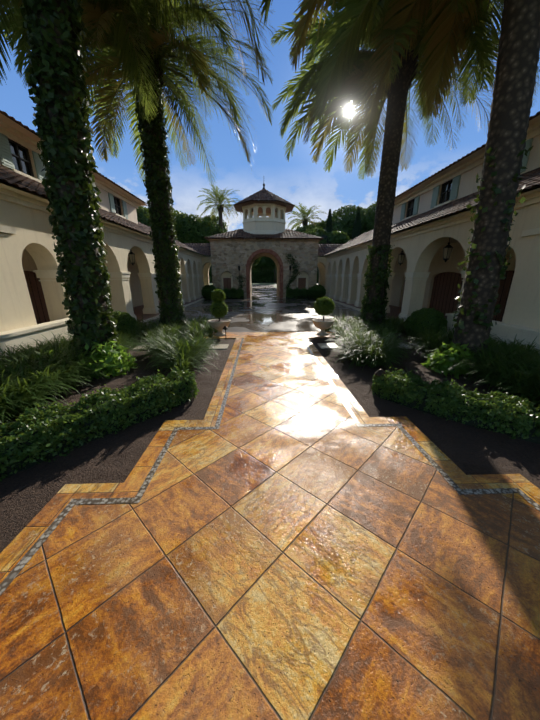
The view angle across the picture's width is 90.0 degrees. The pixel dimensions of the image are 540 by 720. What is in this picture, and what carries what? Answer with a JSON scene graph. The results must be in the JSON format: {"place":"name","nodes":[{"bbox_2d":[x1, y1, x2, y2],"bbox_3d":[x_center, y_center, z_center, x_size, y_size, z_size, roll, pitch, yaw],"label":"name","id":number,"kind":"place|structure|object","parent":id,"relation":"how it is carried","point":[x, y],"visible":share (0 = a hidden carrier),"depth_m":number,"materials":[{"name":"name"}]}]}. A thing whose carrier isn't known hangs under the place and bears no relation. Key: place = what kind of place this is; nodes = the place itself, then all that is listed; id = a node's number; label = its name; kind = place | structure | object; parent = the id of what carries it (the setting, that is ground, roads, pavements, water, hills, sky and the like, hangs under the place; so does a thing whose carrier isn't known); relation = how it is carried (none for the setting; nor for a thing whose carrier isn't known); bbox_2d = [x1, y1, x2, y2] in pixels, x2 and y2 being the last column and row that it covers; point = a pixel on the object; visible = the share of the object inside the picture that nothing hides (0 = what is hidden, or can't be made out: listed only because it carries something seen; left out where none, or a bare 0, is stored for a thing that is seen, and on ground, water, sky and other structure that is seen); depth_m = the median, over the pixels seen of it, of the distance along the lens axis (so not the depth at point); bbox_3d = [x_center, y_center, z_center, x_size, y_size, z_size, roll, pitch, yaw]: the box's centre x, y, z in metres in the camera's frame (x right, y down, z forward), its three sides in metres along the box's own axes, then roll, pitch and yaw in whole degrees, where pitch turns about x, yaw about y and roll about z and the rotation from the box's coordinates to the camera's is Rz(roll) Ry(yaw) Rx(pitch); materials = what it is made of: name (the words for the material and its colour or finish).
{"place":"outdoors","nodes":[
{"label":"outdoors","id":0,"kind":"place"},
{"bbox_2d":[209,283,317,288],"bbox_3d":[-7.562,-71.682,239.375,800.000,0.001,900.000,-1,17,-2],"label":"ground","id":1,"kind":"structure","parent":0,"point":[274,285],"depth_m":80.77,"materials":[{"name":"grey stone"}]},
{"bbox_2d":[0,120,204,358],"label":"wing","id":2,"kind":"structure","parent":1,"relation":"on","point":[32,297],"depth_m":10.35,"materials":[{"name":"beige paint"}]},
{"bbox_2d":[0,110,146,203],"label":"roof","id":3,"kind":"object","parent":2,"relation":"on","point":[27,128],"visible":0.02,"depth_m":10.47,"materials":[{"name":"tile"}]},
{"bbox_2d":[0,113,202,255],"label":"soffit","id":4,"kind":"structure","parent":2,"relation":"on","point":[15,125],"depth_m":10.44,"materials":[{"name":"paint"}]},
{"bbox_2d":[0,166,204,255],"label":"roof","id":5,"kind":"structure","parent":2,"relation":"on","point":[17,179],"depth_m":9.82,"materials":[{"name":"tile"}]},
{"bbox_2d":[138,222,177,240],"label":"roof","id":6,"kind":"structure","parent":5,"relation":"on","point":[143,225],"depth_m":25.05,"materials":[{"name":"tile"}]},
{"bbox_2d":[183,243,208,254],"bbox_3d":[-7.797,-12.540,30.629,2.273,1.541,4.549,-17,24,-44],"label":"roof","id":7,"kind":"object","parent":5,"relation":"on","point":[201,247],"visible":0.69,"depth_m":30.43,"materials":[{"name":"tile"}]},
{"bbox_2d":[136,206,151,226],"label":"tree","id":8,"kind":"object","parent":1,"relation":"on","point":[142,213],"depth_m":48.66,"materials":[{"name":"green plant"}]},
{"bbox_2d":[150,210,227,255],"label":"tree","id":9,"kind":"object","parent":1,"relation":"on","point":[208,225],"depth_m":43.62,"materials":[{"name":"green plant"}]},
{"bbox_2d":[202,256,210,285],"bbox_3d":[-8.572,-9.651,31.630,5.050,4.350,4.410,-1,17,-2],"label":"connector","id":10,"kind":"object","parent":1,"relation":"on","point":[206,263],"visible":0.27,"depth_m":32.79,"materials":[{"name":"paint"}]},
{"bbox_2d":[197,184,241,231],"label":"palm tree","id":11,"kind":"object","parent":1,"relation":"on","point":[215,192],"depth_m":43.65,"materials":[{"name":"green plant"}]},
{"bbox_2d":[203,206,237,222],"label":"palm fronds","id":12,"kind":"object","parent":11,"relation":"attached to","point":[229,209],"visible":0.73,"depth_m":45.58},
{"bbox_2d":[202,187,240,220],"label":"palm rachis","id":13,"kind":"object","parent":11,"relation":"attached to","point":[219,203],"visible":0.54,"depth_m":44.04,"materials":[{"name":"green"}]},
{"bbox_2d":[252,257,260,266],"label":"tree","id":14,"kind":"object","parent":1,"relation":"on","point":[256,261],"depth_m":63.17,"materials":[{"name":"green plant"}]},
{"bbox_2d":[251,256,265,278],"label":"tree","id":15,"kind":"object","parent":1,"relation":"on","point":[259,264],"depth_m":88.49,"materials":[{"name":"green plant"}]},
{"bbox_2d":[209,268,318,282],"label":"hedge","id":16,"kind":"object","parent":1,"relation":"on","point":[269,274],"depth_m":101.05,"materials":[{"name":"green plant"}]},
{"bbox_2d":[260,256,275,282],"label":"tree","id":17,"kind":"object","parent":1,"relation":"on","point":[269,264],"depth_m":91.87,"materials":[{"name":"green plant"}]},
{"bbox_2d":[287,202,322,229],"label":"palm tree","id":18,"kind":"object","parent":1,"relation":"on","point":[302,215],"depth_m":49.97,"materials":[{"name":"green plant"}]},
{"bbox_2d":[293,206,327,226],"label":"palm rachis","id":19,"kind":"object","parent":18,"relation":"attached to","point":[307,216],"visible":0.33,"depth_m":49.84,"materials":[{"name":"green"}]},
{"bbox_2d":[317,257,326,287],"bbox_3d":[7.270,-9.801,32.113,5.050,4.350,4.410,-1,17,-2],"label":"connector","id":20,"kind":"object","parent":1,"relation":"on","point":[321,263],"visible":0.19,"depth_m":33.26,"materials":[{"name":"paint"}]},
{"bbox_2d":[294,218,350,238],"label":"tree","id":21,"kind":"object","parent":1,"relation":"on","point":[336,225],"depth_m":48.87,"materials":[{"name":"green plant"}]},
{"bbox_2d":[304,227,350,256],"bbox_3d":[7.979,-15.569,41.901,8.118,9.581,7.488,-1,17,-2],"label":"tree","id":22,"kind":"object","parent":1,"relation":"on","point":[338,237],"depth_m":39.22,"materials":[{"name":"green plant"}]},
{"bbox_2d":[325,209,332,231],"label":"cypress tree","id":23,"kind":"object","parent":1,"relation":"on","point":[328,228],"depth_m":42.50,"materials":[{"name":"green plant"}]},
{"bbox_2d":[331,202,376,237],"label":"tree","id":24,"kind":"object","parent":1,"relation":"on","point":[347,215],"visible":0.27,"depth_m":49.53,"materials":[{"name":"green plant"}]},
{"bbox_2d":[350,207,361,240],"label":"cypress tree","id":25,"kind":"object","parent":1,"relation":"on","point":[357,225],"depth_m":45.41,"materials":[{"name":"green plant"}]},
{"bbox_2d":[324,122,539,351],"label":"wing","id":26,"kind":"structure","parent":1,"relation":"on","point":[426,272],"depth_m":12.90,"materials":[{"name":"beige paint"}]},
{"bbox_2d":[323,167,539,255],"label":"roof","id":27,"kind":"structure","parent":26,"relation":"attached to","point":[531,179],"depth_m":11.97,"materials":[{"name":"tile"}]},
{"bbox_2d":[319,243,342,254],"bbox_3d":[6.504,-12.675,31.065,4.549,1.541,2.273,-18,24,-44],"label":"roof","id":28,"kind":"object","parent":27,"relation":"on","point":[326,248],"visible":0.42,"depth_m":30.82,"materials":[{"name":"tile"}]},
{"bbox_2d":[349,229,373,241],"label":"roof","id":29,"kind":"structure","parent":27,"relation":"on","point":[366,233],"depth_m":29.77,"materials":[{"name":"tile"}]},
{"bbox_2d":[324,115,539,256],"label":"soffit","id":30,"kind":"structure","parent":26,"relation":"attached to","point":[535,120],"depth_m":12.56,"materials":[{"name":"paint"}]},
{"bbox_2d":[395,111,539,197],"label":"roof","id":31,"kind":"object","parent":26,"relation":"on","point":[484,145],"visible":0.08,"depth_m":13.47,"materials":[{"name":"tile"}]},
{"bbox_2d":[250,285,278,297],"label":"driveway paving","id":32,"kind":"structure","parent":0,"point":[264,291],"depth_m":43.16,"materials":[{"name":"grey stone"}]},
{"bbox_2d":[0,332,539,719],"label":"stone walkway","id":33,"kind":"structure","parent":0,"point":[289,539],"depth_m":2.05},
{"bbox_2d":[0,337,539,583],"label":"walkway border","id":34,"kind":"object","parent":33,"relation":"on","point":[18,547],"visible":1,"depth_m":3.18,"materials":[{"name":"stone"}]},
{"bbox_2d":[0,337,539,595],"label":"walkway border","id":35,"kind":"object","parent":33,"relation":"on","point":[20,565],"visible":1,"depth_m":2.98,"materials":[{"name":"grey stone"}]},
{"bbox_2d":[0,333,539,552],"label":"garden soil","id":36,"kind":"structure","parent":0,"point":[27,495],"depth_m":3.97,"materials":[{"name":"brown soil"}]},
{"bbox_2d":[0,377,31,422],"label":"liriope plants","id":37,"kind":"object","parent":36,"relation":"on","point":[10,401],"visible":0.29,"depth_m":4.34,"materials":[{"name":"green plant"}]},
{"bbox_2d":[34,349,63,358],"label":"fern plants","id":38,"kind":"object","parent":36,"relation":"on","point":[46,353],"visible":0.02,"depth_m":6.24,"materials":[{"name":"green plant"}]},
{"bbox_2d":[0,365,198,480],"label":"hedge","id":39,"kind":"object","parent":36,"relation":"on","point":[45,426],"depth_m":3.90,"materials":[{"name":"green plant"}]},
{"bbox_2d":[73,340,136,381],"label":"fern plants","id":40,"kind":"object","parent":36,"relation":"on","point":[123,365],"visible":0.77,"depth_m":6.40,"materials":[{"name":"green plant"}]},
{"bbox_2d":[0,327,223,423],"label":"ornamental grasses","id":41,"kind":"object","parent":36,"relation":"on","point":[48,375],"visible":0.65,"depth_m":5.89,"materials":[{"name":"green plant"}]},
{"bbox_2d":[112,311,138,334],"bbox_3d":[-5.664,-1.304,10.174,1.332,1.103,1.266,-1,17,-2],"label":"boxwood shrub","id":42,"kind":"object","parent":36,"relation":"on","point":[131,324],"depth_m":9.90,"materials":[{"name":"green plant"}]},
{"bbox_2d":[0,0,263,352],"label":"palm tree","id":43,"kind":"object","parent":36,"relation":"on","point":[119,31],"depth_m":7.16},
{"bbox_2d":[20,0,120,372],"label":"ivy","id":44,"kind":"object","parent":43,"relation":"attached to","point":[35,71],"visible":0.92,"depth_m":5.55,"materials":[{"name":"green plant"}]},
{"bbox_2d":[85,0,262,114],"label":"palm rachis","id":45,"kind":"object","parent":43,"relation":"attached to","point":[185,37],"visible":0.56,"depth_m":7.24,"materials":[{"name":"green"}]},
{"bbox_2d":[18,0,272,84],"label":"dry palm fronds","id":46,"kind":"object","parent":45,"relation":"attached to","point":[256,51],"visible":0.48,"depth_m":5.95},
{"bbox_2d":[0,0,278,329],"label":"palm tree","id":47,"kind":"object","parent":36,"relation":"on","point":[21,48],"depth_m":10.08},
{"bbox_2d":[0,0,276,178],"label":"palm rachis","id":48,"kind":"object","parent":47,"relation":"attached to","point":[171,56],"visible":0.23,"depth_m":9.64,"materials":[{"name":"green"}]},
{"bbox_2d":[80,0,250,166],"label":"palm fronds","id":49,"kind":"object","parent":48,"relation":"attached to","point":[92,13],"visible":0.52,"depth_m":9.89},
{"bbox_2d":[129,38,163,86],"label":"palm boots","id":50,"kind":"object","parent":47,"relation":"attached to","point":[160,73],"visible":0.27,"depth_m":9.31,"materials":[{"name":"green plant"}]},
{"bbox_2d":[127,37,186,326],"bbox_3d":[-4.378,-6.066,10.843,1.279,9.942,1.260,-1,17,-2],"label":"ivy","id":51,"kind":"object","parent":47,"relation":"attached to","point":[145,137],"visible":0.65,"depth_m":10.51,"materials":[{"name":"green plant"}]},
{"bbox_2d":[116,312,231,343],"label":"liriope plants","id":52,"kind":"object","parent":36,"relation":"on","point":[203,325],"visible":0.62,"depth_m":10.69,"materials":[{"name":"green plant"}]},
{"bbox_2d":[208,318,230,335],"bbox_3d":[-1.999,-1.706,10.645,0.920,1.580,0.920,-1,17,-2],"label":"urn","id":53,"kind":"object","parent":36,"relation":"on","point":[217,324],"visible":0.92,"depth_m":10.56,"materials":[{"name":"beige stone"}]},
{"bbox_2d":[210,302,227,317],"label":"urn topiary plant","id":54,"kind":"object","parent":53,"relation":"attached to","point":[216,312],"depth_m":10.35,"materials":[{"name":"green plant"}]},
{"bbox_2d":[211,289,225,302],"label":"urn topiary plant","id":55,"kind":"object","parent":54,"relation":"on","point":[217,294],"depth_m":10.25,"materials":[{"name":"green plant"}]},
{"bbox_2d":[125,343,418,349],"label":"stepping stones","id":56,"kind":"object","parent":36,"relation":"on","point":[225,346],"visible":0.06,"depth_m":9.07,"materials":[{"name":"beige stone"}]},
{"bbox_2d":[312,315,334,335],"bbox_3d":[2.139,-1.554,10.830,0.920,1.181,0.920,-1,17,-2],"label":"urn","id":57,"kind":"object","parent":36,"relation":"on","point":[322,324],"visible":0.98,"depth_m":10.68,"materials":[{"name":"beige stone"}]},
{"bbox_2d":[313,296,334,315],"bbox_3d":[2.137,-2.123,10.655,0.854,0.776,0.804,-1,17,-2],"label":"topiary ball","id":58,"kind":"object","parent":57,"relation":"attached to","point":[318,307],"depth_m":10.43,"materials":[{"name":"green plant"}]},
{"bbox_2d":[314,312,429,339],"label":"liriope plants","id":59,"kind":"object","parent":36,"relation":"on","point":[357,325],"visible":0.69,"depth_m":11.13,"materials":[{"name":"green plant"}]},
{"bbox_2d":[375,369,385,376],"bbox_3d":[2.203,0.443,5.428,0.230,0.560,0.219,-1,17,-2],"label":"path light","id":60,"kind":"object","parent":36,"relation":"on","point":[379,372],"visible":0.54,"depth_m":5.31,"materials":[{"name":"brown metal"}]},
{"bbox_2d":[258,0,539,355],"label":"palm tree","id":61,"kind":"object","parent":36,"relation":"on","point":[517,61],"depth_m":6.11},
{"bbox_2d":[266,0,494,118],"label":"palm rachis","id":62,"kind":"object","parent":61,"relation":"attached to","point":[395,42],"visible":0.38,"depth_m":7.08,"materials":[{"name":"green"}]},
{"bbox_2d":[287,0,539,125],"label":"palm fronds","id":63,"kind":"object","parent":62,"relation":"attached to","point":[398,20],"visible":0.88,"depth_m":7.26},
{"bbox_2d":[446,139,532,360],"bbox_3d":[5.174,-2.123,6.521,1.306,4.980,1.213,-1,17,-2],"label":"ivy","id":64,"kind":"object","parent":61,"relation":"attached to","point":[496,191],"visible":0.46,"depth_m":6.18,"materials":[{"name":"green plant"}]},
{"bbox_2d":[270,0,539,323],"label":"palm tree","id":65,"kind":"object","parent":36,"relation":"on","point":[292,108],"depth_m":10.33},
{"bbox_2d":[360,244,394,328],"bbox_3d":[4.692,-3.167,12.035,1.367,3.708,1.340,-1,17,-2],"label":"ivy","id":66,"kind":"object","parent":65,"relation":"attached to","point":[378,307],"visible":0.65,"depth_m":11.71,"materials":[{"name":"green plant"}]},
{"bbox_2d":[383,40,419,95],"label":"palm boots","id":67,"kind":"object","parent":65,"relation":"attached to","point":[412,70],"visible":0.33,"depth_m":9.49,"materials":[{"name":"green plant"}]},
{"bbox_2d":[276,0,539,175],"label":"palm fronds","id":68,"kind":"object","parent":65,"relation":"attached to","point":[367,51],"visible":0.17,"depth_m":10.83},
{"bbox_2d":[303,25,538,176],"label":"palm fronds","id":69,"kind":"object","parent":68,"relation":"attached to","point":[350,89],"visible":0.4,"depth_m":12.09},
{"bbox_2d":[404,307,447,338],"bbox_3d":[5.840,-1.351,10.126,1.498,1.234,1.438,-1,17,-2],"label":"boxwood shrub","id":70,"kind":"object","parent":36,"relation":"on","point":[422,315],"depth_m":9.70,"materials":[{"name":"green plant"}]},
{"bbox_2d":[324,325,539,406],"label":"ornamental grasses","id":71,"kind":"object","parent":36,"relation":"on","point":[500,364],"visible":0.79,"depth_m":6.58,"materials":[{"name":"green plant"}]},
{"bbox_2d":[420,342,480,378],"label":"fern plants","id":72,"kind":"object","parent":36,"relation":"on","point":[448,361],"visible":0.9,"depth_m":6.53,"materials":[{"name":"green plant"}]},
{"bbox_2d":[371,367,539,443],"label":"hedge","id":73,"kind":"object","parent":36,"relation":"on","point":[457,392],"depth_m":4.40,"materials":[{"name":"green plant"}]},
{"bbox_2d":[0,0,539,231],"label":"sky","id":74,"kind":"structure","parent":0,"point":[302,180],"materials":[{"name":"blue"}]},
{"bbox_2d":[146,298,404,333],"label":"court paving","id":75,"kind":"structure","parent":0,"point":[268,315],"depth_m":17.09,"materials":[{"name":"grey stone"}]},
{"bbox_2d":[201,285,216,298],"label":"shrub","id":76,"kind":"object","parent":75,"relation":"on","point":[207,291],"depth_m":27.78,"materials":[{"name":"green plant"}]},
{"bbox_2d":[217,287,243,298],"bbox_3d":[-4.795,-7.255,28.977,3.997,1.393,1.558,-1,17,-2],"label":"hedge shrub","id":77,"kind":"object","parent":75,"relation":"on","point":[231,291],"depth_m":28.64,"materials":[{"name":"green plant"}]},
{"bbox_2d":[209,239,319,297],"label":"stone wall","id":78,"kind":"structure","parent":75,"relation":"on","point":[231,259],"depth_m":28.94,"materials":[{"name":"stone"}]},
{"bbox_2d":[205,243,210,255],"bbox_3d":[-6.643,-12.290,29.917,0.650,1.596,3.242,-1,17,-2],"label":"roof connector","id":79,"kind":"object","parent":78,"relation":"attached to","point":[208,251],"visible":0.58,"depth_m":29.38,"materials":[{"name":"tile"}]},
{"bbox_2d":[235,275,245,288],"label":"vine plant","id":80,"kind":"object","parent":78,"relation":"attached to","point":[241,285],"visible":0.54,"depth_m":29.39,"materials":[{"name":"green plant"}]},
{"bbox_2d":[227,237,300,238],"bbox_3d":[-0.721,-14.786,32.605,12.300,1.378,3.486,-1,17,-2],"label":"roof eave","id":81,"kind":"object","parent":78,"relation":"on","point":[269,237],"depth_m":32.67,"materials":[{"name":"tile"}]},
{"bbox_2d":[234,183,293,212],"bbox_3d":[-0.665,-18.405,29.661,6.500,3.200,6.500,-1,17,-2],"label":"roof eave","id":82,"kind":"object","parent":81,"relation":"attached to","point":[238,207],"visible":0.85,"depth_m":29.15,"materials":[{"name":"brown wood"}]},
{"bbox_2d":[234,189,262,204],"bbox_3d":[-1.805,-17.485,28.674,2.692,1.926,3.268,16,23,41],"label":"roof cupola","id":83,"kind":"object","parent":82,"relation":"attached to","point":[250,197],"visible":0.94,"depth_m":28.34,"materials":[{"name":"tile"}]},
{"bbox_2d":[251,189,275,199],"bbox_3d":[-0.612,-17.352,28.243,2.692,1.926,3.268,-1,17,-2],"label":"roof cupola","id":84,"kind":"object","parent":82,"relation":"attached to","point":[263,194],"visible":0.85,"depth_m":27.74,"materials":[{"name":"tile"}]},
{"bbox_2d":[265,189,293,204],"bbox_3d":[0.550,-17.508,28.745,3.268,1.926,2.692,16,23,41],"label":"roof cupola","id":85,"kind":"object","parent":82,"relation":"attached to","point":[278,198],"visible":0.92,"depth_m":28.46,"materials":[{"name":"tile"}]},
{"bbox_2d":[205,238,322,241],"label":"gate soffit","id":86,"kind":"structure","parent":78,"relation":"attached to","point":[241,238],"depth_m":27.80,"materials":[{"name":"brown wood"}]},
{"bbox_2d":[206,229,323,237],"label":"gate roof","id":87,"kind":"structure","parent":78,"relation":"on","point":[241,233],"depth_m":28.62,"materials":[{"name":"tile"}]},
{"bbox_2d":[242,203,285,238],"bbox_3d":[-0.665,-15.473,30.569,4.800,2.900,4.800,-1,17,-2],"label":"cupola","id":88,"kind":"object","parent":87,"relation":"on","point":[273,222],"visible":0.92,"depth_m":28.68,"materials":[{"name":"paint"}]},
{"bbox_2d":[284,254,299,290],"bbox_3d":[2.271,-9.101,29.419,2.345,4.696,0.204,-1,17,-2],"label":"vine plant","id":89,"kind":"object","parent":78,"relation":"attached to","point":[293,276],"visible":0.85,"depth_m":29.22,"materials":[{"name":"green plant"}]},
{"bbox_2d":[318,243,322,255],"bbox_3d":[5.401,-12.404,30.284,0.650,1.596,3.242,-1,17,-2],"label":"roof connector","id":90,"kind":"object","parent":78,"relation":"attached to","point":[320,252],"visible":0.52,"depth_m":29.82,"materials":[{"name":"tile"}]},
{"bbox_2d":[286,287,312,298],"bbox_3d":[3.706,-7.342,29.242,4.003,1.417,1.486,-1,17,-2],"label":"hedge shrub","id":91,"kind":"object","parent":75,"relation":"on","point":[298,292],"depth_m":28.87,"materials":[{"name":"green plant"}]},
{"bbox_2d":[310,284,325,298],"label":"shrub","id":92,"kind":"object","parent":75,"relation":"on","point":[316,292],"depth_m":28.16,"materials":[{"name":"green plant"}]}
]}

